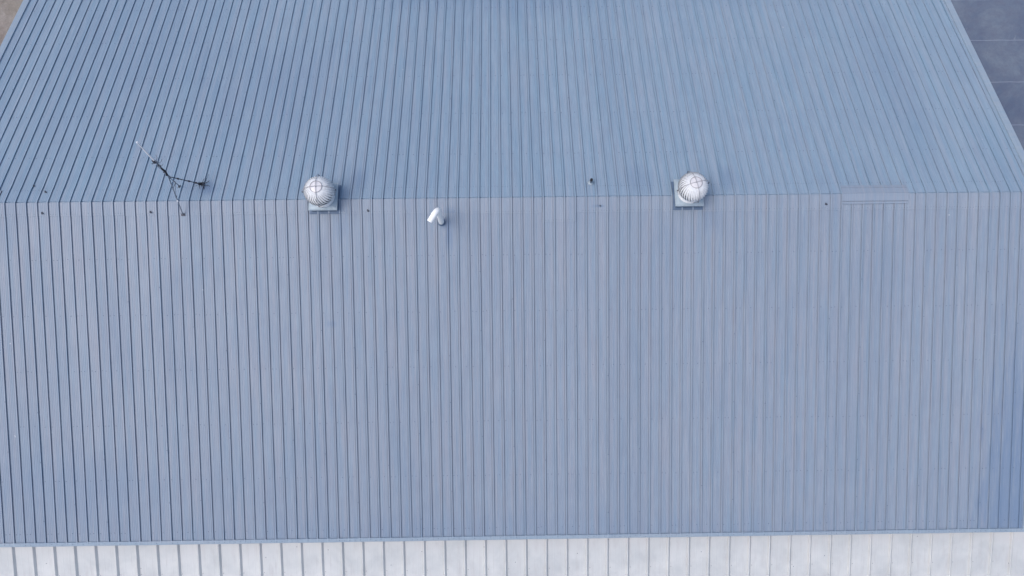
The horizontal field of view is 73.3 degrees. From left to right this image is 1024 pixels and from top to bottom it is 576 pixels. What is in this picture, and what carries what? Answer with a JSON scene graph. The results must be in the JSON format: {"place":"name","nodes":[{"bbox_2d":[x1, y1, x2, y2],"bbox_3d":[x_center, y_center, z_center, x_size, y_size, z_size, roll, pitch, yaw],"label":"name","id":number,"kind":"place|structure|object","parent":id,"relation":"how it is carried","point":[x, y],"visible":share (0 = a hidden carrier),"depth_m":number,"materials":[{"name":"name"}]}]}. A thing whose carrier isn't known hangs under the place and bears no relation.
{"place":"outdoors","nodes":[
{"label":"outdoors","id":0,"kind":"place"},
{"bbox_2d":[0,0,22,45],"bbox_3d":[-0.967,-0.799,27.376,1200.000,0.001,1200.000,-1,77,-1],"label":"ground","id":1,"kind":"structure","parent":0,"point":[9,9],"depth_m":29.73,"materials":[{"name":"beige concrete"}]},
{"bbox_2d":[0,0,1023,575],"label":"warehouse","id":2,"kind":"structure","parent":0,"point":[794,346],"depth_m":20.08,"materials":[{"name":"blue paint"}]},
{"bbox_2d":[136,142,209,215],"bbox_3d":[-9.024,-2.962,18.240,0.940,3.003,1.106,-13,78,-3],"label":"antenna","id":3,"kind":"object","parent":2,"relation":"on","point":[154,161],"visible":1,"depth_m":18.67,"materials":[{"name":"black metal"}]},
{"bbox_2d":[302,174,340,213],"bbox_3d":[-5.313,-2.637,19.099,0.941,1.109,0.941,-1,77,-1],"label":"turbine vent","id":4,"kind":"object","parent":2,"relation":"on","point":[322,194],"visible":1,"depth_m":18.82,"materials":[{"name":"metal"}]},
{"bbox_2d":[427,208,444,225],"bbox_3d":[-2.093,-1.874,18.988,0.207,1.214,0.508,37,80,7],"label":"vent pipe","id":5,"kind":"object","parent":2,"relation":"on","point":[436,212],"visible":1,"depth_m":18.48,"materials":[{"name":"white plastic"}]},
{"bbox_2d":[671,171,709,209],"bbox_3d":[5.011,-2.764,19.195,0.915,1.109,0.915,-1,77,-1],"label":"turbine vent","id":6,"kind":"object","parent":2,"relation":"on","point":[690,190],"visible":1,"depth_m":18.91,"materials":[{"name":"metal"}]},
{"bbox_2d":[951,0,1023,149],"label":"pavement","id":7,"kind":"structure","parent":0,"point":[994,29],"depth_m":29.62,"materials":[{"name":"grey concrete"}]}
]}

